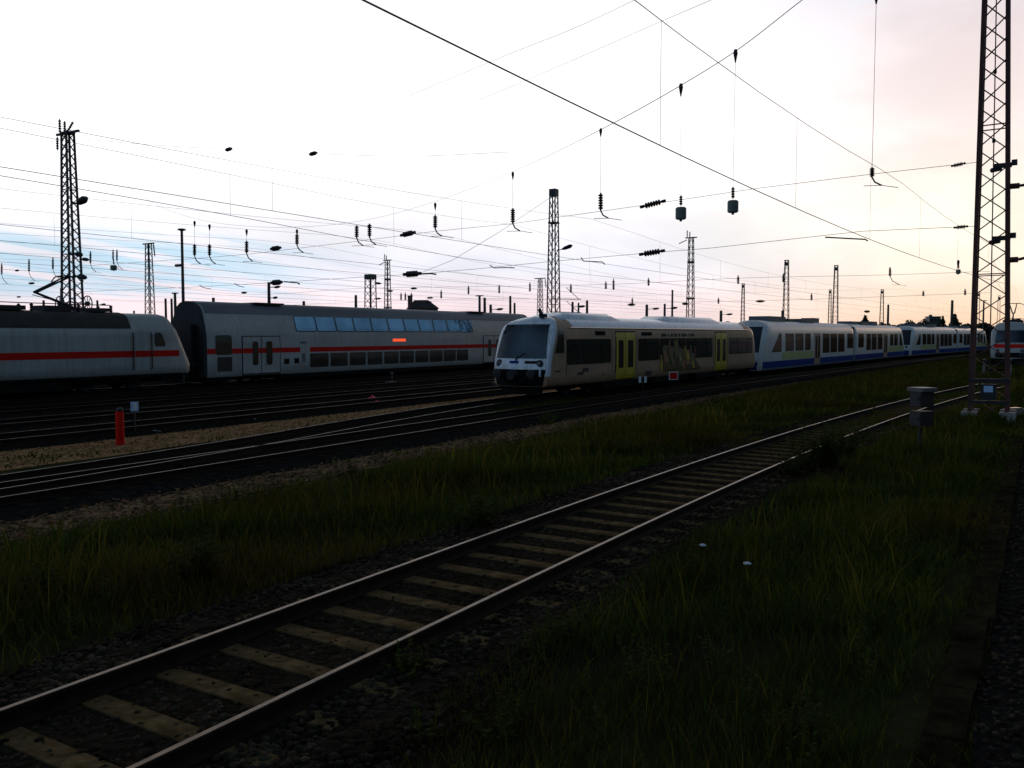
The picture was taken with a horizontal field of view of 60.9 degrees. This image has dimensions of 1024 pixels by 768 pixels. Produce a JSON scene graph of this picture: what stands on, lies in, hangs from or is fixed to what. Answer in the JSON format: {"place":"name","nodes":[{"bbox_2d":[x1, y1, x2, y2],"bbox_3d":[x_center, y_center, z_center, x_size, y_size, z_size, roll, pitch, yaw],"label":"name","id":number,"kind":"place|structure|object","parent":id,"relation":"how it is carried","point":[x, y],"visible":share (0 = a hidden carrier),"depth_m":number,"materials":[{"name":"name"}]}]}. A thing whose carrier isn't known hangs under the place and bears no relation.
{"place":"outdoors","nodes":[
{"label":"outdoors","id":0,"kind":"place"},
{"bbox_2d":[0,387,580,470],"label":"gravel path","id":1,"kind":"structure","parent":0,"point":[195,438],"depth_m":24.83,"materials":[{"name":"grey gravel"}]},
{"bbox_2d":[115,408,124,444],"bbox_3d":[-10.663,1.150,23.666,0.250,1.000,0.250,0,3,0],"label":"marker post","id":2,"kind":"object","parent":1,"relation":"on","point":[119,424],"visible":1,"depth_m":23.58,"materials":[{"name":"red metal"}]},
{"bbox_2d":[406,295,438,310],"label":"brick house","id":3,"kind":"structure","parent":0,"point":[422,305],"depth_m":187.12,"materials":[{"name":"tile"}]},
{"bbox_2d":[0,188,897,319],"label":"overhead line","id":4,"kind":"object","parent":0,"point":[339,260],"visible":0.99,"depth_m":32.59,"materials":[{"name":"black metal"}]},
{"bbox_2d":[0,340,1023,767],"bbox_3d":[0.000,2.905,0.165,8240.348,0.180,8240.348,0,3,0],"label":"ground","id":5,"kind":"structure","parent":0,"point":[904,716],"depth_m":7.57,"materials":[{"name":"green plant"}]},
{"bbox_2d":[55,119,92,307],"bbox_3d":[-27.407,-8.288,54.211,3.930,16.438,1.125,2,4,31],"label":"lattice mast","id":6,"kind":"object","parent":5,"relation":"on","point":[67,146],"visible":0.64,"depth_m":53.99,"materials":[{"name":"metal"}]},
{"bbox_2d":[82,226,973,291],"bbox_3d":[-5.909,-5.470,41.331,49.497,0.975,0.016,2,4,31],"label":"span wire","id":7,"kind":"object","parent":6,"relation":"attached to","point":[571,259],"visible":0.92,"depth_m":35.93,"materials":[{"name":"black metal"}]},
{"bbox_2d":[0,128,955,316],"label":"overhead line","id":8,"kind":"object","parent":7,"relation":"hanging from","point":[337,235],"visible":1,"depth_m":23.80,"materials":[{"name":"black metal"}]},
{"bbox_2d":[142,243,155,313],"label":"lattice mast","id":9,"kind":"object","parent":5,"relation":"on","point":[148,247],"visible":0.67,"depth_m":101.39,"materials":[{"name":"metal"}]},
{"bbox_2d":[174,228,185,301],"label":"catenary pole","id":10,"kind":"object","parent":5,"relation":"on","point":[181,230],"visible":0.55,"depth_m":87.91,"materials":[{"name":"metal"}]},
{"bbox_2d":[157,527,226,586],"bbox_3d":[-3.602,1.963,9.755,0.725,0.655,0.689,-2,4,-26],"label":"weed plant","id":11,"kind":"object","parent":5,"relation":"on","point":[206,557],"visible":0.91,"depth_m":9.75,"materials":[{"name":"green plant"}]},
{"bbox_2d":[0,369,554,451],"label":"yard ballast","id":12,"kind":"structure","parent":5,"relation":"on","point":[32,445],"depth_m":33.88,"materials":[{"name":"grey gravel"}]},
{"bbox_2d":[0,373,493,415],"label":"railway track","id":13,"kind":"structure","parent":12,"relation":"on","point":[46,409],"depth_m":39.73,"materials":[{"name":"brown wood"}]},
{"bbox_2d":[0,369,493,407],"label":"railway track","id":14,"kind":"structure","parent":12,"relation":"on","point":[66,399],"depth_m":44.43,"materials":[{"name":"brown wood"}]},
{"bbox_2d":[0,366,493,400],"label":"railway track","id":15,"kind":"structure","parent":12,"relation":"on","point":[18,396],"depth_m":49.14,"materials":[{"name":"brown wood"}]},
{"bbox_2d":[0,275,194,393],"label":"electric locomotive","id":16,"kind":"object","parent":15,"relation":"on","point":[65,347],"visible":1,"depth_m":41.36,"materials":[{"name":"white metal"}]},
{"bbox_2d":[135,331,149,370],"bbox_3d":[-18.657,-1.682,43.906,0.063,1.980,0.800,2,4,31],"label":"cab door","id":17,"kind":"structure","parent":16,"relation":"in","point":[142,358],"depth_m":43.88,"materials":[{"name":"white metal"}]},
{"bbox_2d":[172,301,526,383],"bbox_3d":[-8.561,-3.147,63.265,2.877,4.670,36.974,2,4,31],"label":"double deck coach","id":18,"kind":"object","parent":15,"relation":"on","point":[223,342],"visible":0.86,"depth_m":55.30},
{"bbox_2d":[215,335,231,354],"bbox_3d":[-16.037,-2.167,48.392,0.072,1.100,1.126,2,4,31],"label":"window","id":19,"kind":"structure","parent":18,"relation":"in","point":[223,342],"depth_m":48.36,"materials":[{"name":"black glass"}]},
{"bbox_2d":[243,337,260,373],"bbox_3d":[-14.982,-1.665,50.141,0.084,2.100,1.338,2,4,31],"label":"door","id":20,"kind":"structure","parent":18,"relation":"in","point":[251,345],"depth_m":50.11,"materials":[{"name":"white metal"}]},
{"bbox_2d":[261,337,279,372],"bbox_3d":[-14.239,-1.735,51.365,0.084,2.100,1.407,2,4,31],"label":"door","id":21,"kind":"structure","parent":18,"relation":"in","point":[270,345],"depth_m":51.34,"materials":[{"name":"white metal"}]},
{"bbox_2d":[293,316,316,331],"bbox_3d":[-12.839,-3.719,53.948,0.307,0.970,1.793,2,4,31],"label":"upper window","id":22,"kind":"structure","parent":18,"relation":"in","point":[302,323],"depth_m":53.91,"materials":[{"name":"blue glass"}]},
{"bbox_2d":[310,353,328,366],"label":"lower window","id":23,"kind":"structure","parent":18,"relation":"in","point":[316,359],"depth_m":54.82,"materials":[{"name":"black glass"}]},
{"bbox_2d":[314,316,335,331],"bbox_3d":[-11.909,-3.807,55.483,0.307,0.970,1.774,2,4,31],"label":"upper window","id":24,"kind":"structure","parent":18,"relation":"in","point":[323,324],"depth_m":55.43,"materials":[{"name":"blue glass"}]},
{"bbox_2d":[331,352,347,365],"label":"lower window","id":25,"kind":"structure","parent":18,"relation":"in","point":[337,359],"depth_m":56.40,"materials":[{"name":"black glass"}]},
{"bbox_2d":[334,317,353,331],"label":"upper window","id":26,"kind":"structure","parent":18,"relation":"in","point":[343,324],"depth_m":56.94,"materials":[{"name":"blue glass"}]},
{"bbox_2d":[350,352,365,364],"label":"lower window","id":27,"kind":"structure","parent":18,"relation":"in","point":[356,358],"depth_m":57.93,"materials":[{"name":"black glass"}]},
{"bbox_2d":[352,317,371,331],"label":"upper window","id":28,"kind":"structure","parent":18,"relation":"in","point":[360,324],"depth_m":58.44,"materials":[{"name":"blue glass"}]},
{"bbox_2d":[368,352,381,364],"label":"lower window","id":29,"kind":"structure","parent":18,"relation":"in","point":[373,357],"depth_m":59.38,"materials":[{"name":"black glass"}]},
{"bbox_2d":[370,318,387,331],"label":"upper window","id":30,"kind":"structure","parent":18,"relation":"in","point":[378,324],"depth_m":59.95,"materials":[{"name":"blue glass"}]},
{"bbox_2d":[384,351,398,363],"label":"lower window","id":31,"kind":"structure","parent":18,"relation":"in","point":[390,357],"depth_m":60.91,"materials":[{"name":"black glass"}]},
{"bbox_2d":[387,318,404,331],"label":"upper window","id":32,"kind":"structure","parent":18,"relation":"in","point":[394,324],"depth_m":61.50,"materials":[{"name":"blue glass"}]},
{"bbox_2d":[400,351,413,362],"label":"lower window","id":33,"kind":"structure","parent":18,"relation":"in","point":[405,356],"depth_m":62.41,"materials":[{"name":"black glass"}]},
{"bbox_2d":[403,319,419,331],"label":"upper window","id":34,"kind":"structure","parent":18,"relation":"in","point":[411,325],"depth_m":63.02,"materials":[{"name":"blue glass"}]},
{"bbox_2d":[418,319,433,331],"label":"upper window","id":35,"kind":"structure","parent":18,"relation":"in","point":[425,325],"depth_m":64.50,"materials":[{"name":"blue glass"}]},
{"bbox_2d":[432,319,447,331],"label":"upper window","id":36,"kind":"structure","parent":18,"relation":"in","point":[439,325],"depth_m":66.02,"materials":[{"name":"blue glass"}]},
{"bbox_2d":[483,336,493,361],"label":"door","id":37,"kind":"structure","parent":18,"relation":"in","point":[488,340],"depth_m":71.66,"materials":[{"name":"white metal"}]},
{"bbox_2d":[0,379,494,429],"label":"railway track","id":38,"kind":"structure","parent":12,"relation":"on","point":[49,420],"depth_m":34.44,"materials":[{"name":"brown metal"}]},
{"bbox_2d":[0,386,551,449],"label":"railway track","id":39,"kind":"structure","parent":12,"relation":"on","point":[147,426],"depth_m":29.59,"materials":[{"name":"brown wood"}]},
{"bbox_2d":[325,456,359,478],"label":"weed plant","id":40,"kind":"object","parent":5,"relation":"on","point":[348,467],"visible":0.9,"depth_m":17.19,"materials":[{"name":"green plant"}]},
{"bbox_2d":[364,274,376,307],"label":"lattice mast","id":41,"kind":"object","parent":5,"relation":"on","point":[369,278],"visible":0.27,"depth_m":95.49,"materials":[{"name":"metal"}]},
{"bbox_2d":[380,254,391,308],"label":"lattice mast","id":42,"kind":"object","parent":5,"relation":"on","point":[387,285],"visible":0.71,"depth_m":129.74,"materials":[{"name":"metal"}]},
{"bbox_2d":[381,632,439,680],"bbox_3d":[-0.883,2.257,7.098,0.458,0.369,0.551,1,3,17],"label":"weed plant","id":43,"kind":"object","parent":5,"relation":"on","point":[408,664],"visible":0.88,"depth_m":7.13,"materials":[{"name":"green plant"}]},
{"bbox_2d":[0,379,825,548],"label":"gravel verge","id":44,"kind":"structure","parent":5,"relation":"on","point":[118,511],"depth_m":17.52,"materials":[{"name":"grey gravel"}]},
{"bbox_2d":[0,359,901,471],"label":"grass","id":45,"kind":"structure","parent":5,"relation":"on","point":[562,400],"depth_m":37.09,"materials":[{"name":"green plant"}]},
{"bbox_2d":[0,364,908,521],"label":"ballast bed","id":46,"kind":"object","parent":5,"relation":"on","point":[49,506],"visible":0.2,"depth_m":20.28,"materials":[{"name":"grey gravel"}]},
{"bbox_2d":[0,354,965,511],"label":"railway track","id":47,"kind":"structure","parent":46,"relation":"on","point":[26,499],"depth_m":23.78,"materials":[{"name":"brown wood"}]},
{"bbox_2d":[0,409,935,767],"bbox_3d":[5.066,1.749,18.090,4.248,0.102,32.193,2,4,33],"label":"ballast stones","id":48,"kind":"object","parent":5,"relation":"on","point":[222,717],"visible":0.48,"depth_m":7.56,"materials":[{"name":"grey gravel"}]},
{"bbox_2d":[449,492,506,529],"bbox_3d":[-0.498,1.838,12.446,0.698,0.599,0.692,3,4,41],"label":"weed plant","id":49,"kind":"object","parent":5,"relation":"on","point":[479,504],"visible":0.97,"depth_m":12.37,"materials":[{"name":"green plant"}]},
{"bbox_2d":[461,677,538,745],"bbox_3d":[-0.106,2.333,6.116,0.434,0.327,0.694,2,4,28],"label":"weed plant","id":50,"kind":"object","parent":5,"relation":"on","point":[499,721],"visible":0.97,"depth_m":6.11,"materials":[{"name":"green plant"}]},
{"bbox_2d":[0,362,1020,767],"bbox_3d":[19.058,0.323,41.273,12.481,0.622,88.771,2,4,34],"label":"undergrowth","id":51,"kind":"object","parent":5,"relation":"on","point":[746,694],"visible":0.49,"depth_m":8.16,"materials":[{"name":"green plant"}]},
{"bbox_2d":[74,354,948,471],"bbox_3d":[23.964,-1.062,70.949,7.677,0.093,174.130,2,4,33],"label":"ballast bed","id":52,"kind":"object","parent":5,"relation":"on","point":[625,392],"visible":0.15,"depth_m":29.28,"materials":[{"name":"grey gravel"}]},
{"bbox_2d":[0,353,954,496],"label":"railway track","id":53,"kind":"structure","parent":52,"relation":"on","point":[135,470],"depth_m":24.45,"materials":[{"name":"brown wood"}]},
{"bbox_2d":[493,308,754,394],"bbox_3d":[7.853,-1.958,48.847,2.974,3.930,27.943,2,4,34],"label":"diesel railcar","id":54,"kind":"object","parent":53,"relation":"on","point":[563,353],"visible":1,"depth_m":41.97,"materials":[{"name":"beige paint"}]},
{"bbox_2d":[567,339,610,364],"bbox_3d":[3.583,-1.507,40.129,0.063,1.140,4.091,2,4,34],"label":"window","id":55,"kind":"structure","parent":54,"relation":"in","point":[579,351],"depth_m":39.99,"materials":[{"name":"black glass"}]},
{"bbox_2d":[614,332,624,379],"bbox_3d":[5.278,-1.382,42.685,0.160,2.300,0.905,2,4,34],"label":"door","id":56,"kind":"structure","parent":54,"relation":"in","point":[620,336],"depth_m":42.60,"materials":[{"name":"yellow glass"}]},
{"bbox_2d":[624,332,634,378],"bbox_3d":[5.867,-1.430,43.534,0.160,2.300,1.047,2,4,34],"label":"door","id":57,"kind":"structure","parent":54,"relation":"in","point":[629,336],"depth_m":43.46,"materials":[{"name":"yellow metal"}]},
{"bbox_2d":[638,338,659,360],"bbox_3d":[7.119,-1.799,45.272,0.063,1.140,2.490,2,4,34],"label":"window","id":58,"kind":"structure","parent":54,"relation":"in","point":[648,348],"depth_m":45.18,"materials":[{"name":"black glass"}]},
{"bbox_2d":[660,338,685,359],"bbox_3d":[8.831,-1.941,47.759,0.063,1.140,3.449,2,4,34],"label":"window","id":59,"kind":"structure","parent":54,"relation":"in","point":[663,341],"depth_m":47.53,"materials":[{"name":"black glass"}]},
{"bbox_2d":[686,338,712,357],"bbox_3d":[10.956,-2.116,50.846,0.063,1.140,3.935,2,4,34],"label":"window","id":60,"kind":"structure","parent":54,"relation":"in","point":[704,346],"depth_m":51.00,"materials":[{"name":"black glass"}]},
{"bbox_2d":[714,333,720,370],"bbox_3d":[12.568,-1.983,53.267,0.160,2.300,0.840,2,4,34],"label":"door","id":61,"kind":"structure","parent":54,"relation":"in","point":[718,335],"depth_m":53.20,"materials":[{"name":"yellow metal"}]},
{"bbox_2d":[720,333,726,369],"bbox_3d":[13.105,-2.027,54.048,0.160,2.300,0.939,2,4,34],"label":"door","id":62,"kind":"structure","parent":54,"relation":"in","point":[723,335],"depth_m":54.00,"materials":[{"name":"yellow metal"}]},
{"bbox_2d":[729,338,751,353],"bbox_3d":[14.853,-2.492,56.503,0.063,1.030,4.322,2,4,34],"label":"window","id":63,"kind":"structure","parent":54,"relation":"in","point":[736,345],"depth_m":56.37,"materials":[{"name":"black glass"}]},
{"bbox_2d":[739,316,903,373],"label":"articulated railcar","id":64,"kind":"object","parent":53,"relation":"on","point":[782,343],"visible":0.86,"depth_m":71.24,"materials":[{"name":"white paint"},{"name":"blue paint"},{"name":"glass"}]},
{"bbox_2d":[814,333,820,363],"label":"door","id":65,"kind":"structure","parent":64,"relation":"in","point":[817,335],"depth_m":71.10,"materials":[{"name":"beige paint"}]},
{"bbox_2d":[898,323,986,357],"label":"articulated railcar","id":66,"kind":"object","parent":53,"relation":"on","point":[925,339],"visible":0.72,"depth_m":113.62,"materials":[{"name":"white metal"}]},
{"bbox_2d":[0,386,1023,767],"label":"ballast bed","id":67,"kind":"object","parent":5,"relation":"on","point":[256,672],"visible":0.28,"depth_m":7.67,"materials":[{"name":"grey gravel"}]},
{"bbox_2d":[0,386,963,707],"bbox_3d":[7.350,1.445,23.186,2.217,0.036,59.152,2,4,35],"label":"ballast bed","id":68,"kind":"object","parent":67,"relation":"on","point":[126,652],"visible":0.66,"depth_m":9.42,"materials":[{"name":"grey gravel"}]},
{"bbox_2d":[0,384,1004,767],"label":"railway track","id":69,"kind":"structure","parent":67,"relation":"on","point":[190,750],"depth_m":7.96,"materials":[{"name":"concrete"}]},
{"bbox_2d":[194,432,895,767],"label":"ballast stones","id":70,"kind":"object","parent":67,"relation":"on","point":[350,753],"visible":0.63,"depth_m":7.05,"materials":[{"name":"grey gravel"}]},
{"bbox_2d":[528,601,577,643],"bbox_3d":[0.382,2.204,7.929,0.471,0.379,0.520,0,3,0],"label":"weed plant","id":71,"kind":"object","parent":5,"relation":"on","point":[565,625],"visible":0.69,"depth_m":7.87,"materials":[{"name":"green plant"}]},
{"bbox_2d":[546,188,580,312],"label":"lattice mast","id":72,"kind":"object","parent":5,"relation":"on","point":[555,191],"visible":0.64,"depth_m":72.62,"materials":[{"name":"metal"}]},
{"bbox_2d":[1,223,858,319],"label":"overhead line","id":73,"kind":"object","parent":72,"relation":"hanging from","point":[321,278],"visible":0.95,"depth_m":43.34,"materials":[{"name":"black metal"}]},
{"bbox_2d":[663,304,677,316],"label":"catenary pole","id":74,"kind":"object","parent":5,"relation":"on","point":[665,308],"visible":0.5,"depth_m":126.93,"materials":[{"name":"metal"}]},
{"bbox_2d":[2,253,816,318],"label":"overhead line","id":75,"kind":"object","parent":74,"relation":"hanging from","point":[314,281],"visible":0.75,"depth_m":61.17,"materials":[{"name":"black metal"}]},
{"bbox_2d":[679,230,696,316],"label":"lattice mast","id":76,"kind":"object","parent":5,"relation":"on","point":[689,262],"visible":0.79,"depth_m":108.61,"materials":[{"name":"metal"}]},
{"bbox_2d":[672,538,727,577],"bbox_3d":[2.164,2.058,10.045,0.535,0.432,0.566,-3,4,-43],"label":"weed plant","id":77,"kind":"object","parent":5,"relation":"on","point":[698,557],"visible":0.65,"depth_m":10.06,"materials":[{"name":"green plant"}]},
{"bbox_2d":[782,260,788,318],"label":"lattice mast","id":78,"kind":"object","parent":5,"relation":"on","point":[785,267],"visible":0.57,"depth_m":129.73,"materials":[{"name":"metal"}]},
{"bbox_2d":[769,449,815,475],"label":"weed plant","id":79,"kind":"object","parent":5,"relation":"on","point":[786,469],"visible":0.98,"depth_m":17.02,"materials":[{"name":"green plant"}]},
{"bbox_2d":[785,433,825,470],"bbox_3d":[6.037,1.417,17.691,0.780,0.845,0.745,3,4,42],"label":"weed plant","id":80,"kind":"object","parent":5,"relation":"on","point":[815,452],"visible":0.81,"depth_m":17.60,"materials":[{"name":"green plant"}]},
{"bbox_2d":[799,420,855,469],"bbox_3d":[6.514,1.286,17.974,1.101,1.074,0.884,-2,4,-25],"label":"weed plant","id":81,"kind":"object","parent":5,"relation":"on","point":[830,445],"visible":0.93,"depth_m":17.90,"materials":[{"name":"green plant"}]},
{"bbox_2d":[827,426,859,455],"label":"weed plant","id":82,"kind":"object","parent":5,"relation":"on","point":[851,441],"visible":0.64,"depth_m":19.51,"materials":[{"name":"green plant"}]},
{"bbox_2d":[907,387,937,448],"bbox_3d":[9.944,0.893,21.144,0.500,1.620,0.460,-1,4,-24],"label":"signal cabinet","id":83,"kind":"object","parent":5,"relation":"on","point":[921,397],"visible":0.84,"depth_m":21.00,"materials":[{"name":"black metal"}]},
{"bbox_2d":[911,439,1023,767],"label":"cable trough","id":84,"kind":"object","parent":5,"relation":"on","point":[954,695],"visible":0.83,"depth_m":7.49,"materials":[{"name":"concrete"}]},
{"bbox_2d":[961,0,1023,422],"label":"lattice mast","id":85,"kind":"object","parent":5,"relation":"on","point":[989,392],"visible":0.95,"depth_m":27.97,"materials":[{"name":"metal"}]},
{"bbox_2d":[86,0,801,226],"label":"span wire","id":86,"kind":"object","parent":85,"relation":"attached to","point":[575,142],"visible":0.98,"depth_m":34.71,"materials":[{"name":"black metal"}]},
{"bbox_2d":[594,128,618,219],"bbox_3d":[3.909,-8.492,35.300,1.125,3.732,0.246,1,3,13],"label":"hanging insulator","id":87,"kind":"object","parent":86,"relation":"hanging from","point":[600,200],"visible":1,"depth_m":35.36,"materials":[{"name":"black metal"}]},
{"bbox_2d":[0,117,983,315],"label":"overhead line","id":88,"kind":"object","parent":87,"relation":"hanging from","point":[351,223],"visible":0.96,"depth_m":21.60,"materials":[{"name":"black metal"}]},
{"bbox_2d":[88,162,975,265],"bbox_3d":[-5.825,-7.265,41.179,49.190,1.422,0.016,2,4,31],"label":"span wire","id":89,"kind":"object","parent":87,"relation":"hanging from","point":[570,215],"visible":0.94,"depth_m":35.85,"materials":[{"name":"black metal"}]},
{"bbox_2d":[193,221,209,265],"bbox_3d":[-17.210,-7.782,48.175,1.125,2.489,0.289,1,3,13],"label":"hanging insulator","id":90,"kind":"object","parent":89,"relation":"hanging from","point":[194,245],"visible":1,"depth_m":48.25,"materials":[{"name":"black metal"}]},
{"bbox_2d":[3,242,809,315],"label":"overhead line","id":91,"kind":"object","parent":90,"relation":"hanging from","point":[306,288],"visible":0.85,"depth_m":53.39,"materials":[{"name":"black metal"}]},
{"bbox_2d":[243,229,261,262],"bbox_3d":[-13.692,-7.287,46.064,1.125,1.797,0.280,1,3,13],"label":"hanging insulator","id":92,"kind":"object","parent":89,"relation":"hanging from","point":[246,242],"visible":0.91,"depth_m":46.10,"materials":[{"name":"black metal"}]},
{"bbox_2d":[2,233,838,320],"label":"overhead line","id":93,"kind":"object","parent":92,"relation":"hanging from","point":[325,284],"visible":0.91,"depth_m":49.87,"materials":[{"name":"black metal"}]},
{"bbox_2d":[0,208,884,320],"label":"overhead line","id":94,"kind":"object","parent":89,"relation":"hanging from","point":[322,269],"visible":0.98,"depth_m":37.27,"materials":[{"name":"black metal"}]},
{"bbox_2d":[362,0,1004,283],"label":"overhead line","id":95,"kind":"object","parent":89,"relation":"hanging from","point":[402,19],"visible":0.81,"depth_m":13.55,"materials":[{"name":"black metal"}]},
{"bbox_2d":[866,0,897,187],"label":"hanging insulator","id":96,"kind":"object","parent":89,"relation":"hanging from","point":[872,171],"visible":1,"depth_m":29.98,"materials":[{"name":"black metal"}]},
{"bbox_2d":[675,83,685,221],"bbox_3d":[6.541,-8.921,33.582,0.396,5.250,0.416,0,3,0],"label":"hanging lamp","id":97,"kind":"object","parent":86,"relation":"hanging from","point":[680,213],"visible":1,"depth_m":33.55,"materials":[{"name":"black metal"}]},
{"bbox_2d":[727,49,738,214],"bbox_3d":[8.287,-9.388,32.497,0.384,6.070,0.404,0,3,0],"label":"hanging lamp","id":98,"kind":"object","parent":86,"relation":"hanging from","point":[732,207],"visible":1,"depth_m":32.50,"materials":[{"name":"black metal"}]},
{"bbox_2d":[979,359,1014,374],"bbox_3d":[33.043,-1.136,59.250,2.100,1.184,1.763,2,4,31],"label":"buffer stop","id":99,"kind":"object","parent":5,"relation":"on","point":[985,361],"visible":0.6,"depth_m":58.80,"materials":[{"name":"metal"}]},
{"bbox_2d":[972,445,1023,767],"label":"gravel shoulder","id":100,"kind":"object","parent":5,"relation":"on","point":[981,749],"visible":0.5,"depth_m":7.01},
{"bbox_2d":[963,444,1023,767],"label":"shoulder stones","id":101,"kind":"object","parent":100,"relation":"on","point":[1014,730],"visible":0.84,"depth_m":7.33,"materials":[{"name":"grey gravel"}]},
{"bbox_2d":[0,0,1023,325],"label":"sky","id":102,"kind":"structure","parent":0,"point":[298,77],"materials":[{"name":"white"}]},
{"bbox_2d":[104,271,989,293],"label":"span wire","id":103,"kind":"object","parent":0,"point":[603,284],"visible":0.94,"depth_m":103.04,"materials":[{"name":"black metal"}]},
{"bbox_2d":[991,303,1023,364],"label":"electric locomotive","id":104,"kind":"object","parent":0,"point":[1017,340],"visible":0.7,"depth_m":74.25,"materials":[{"name":"white metal"}]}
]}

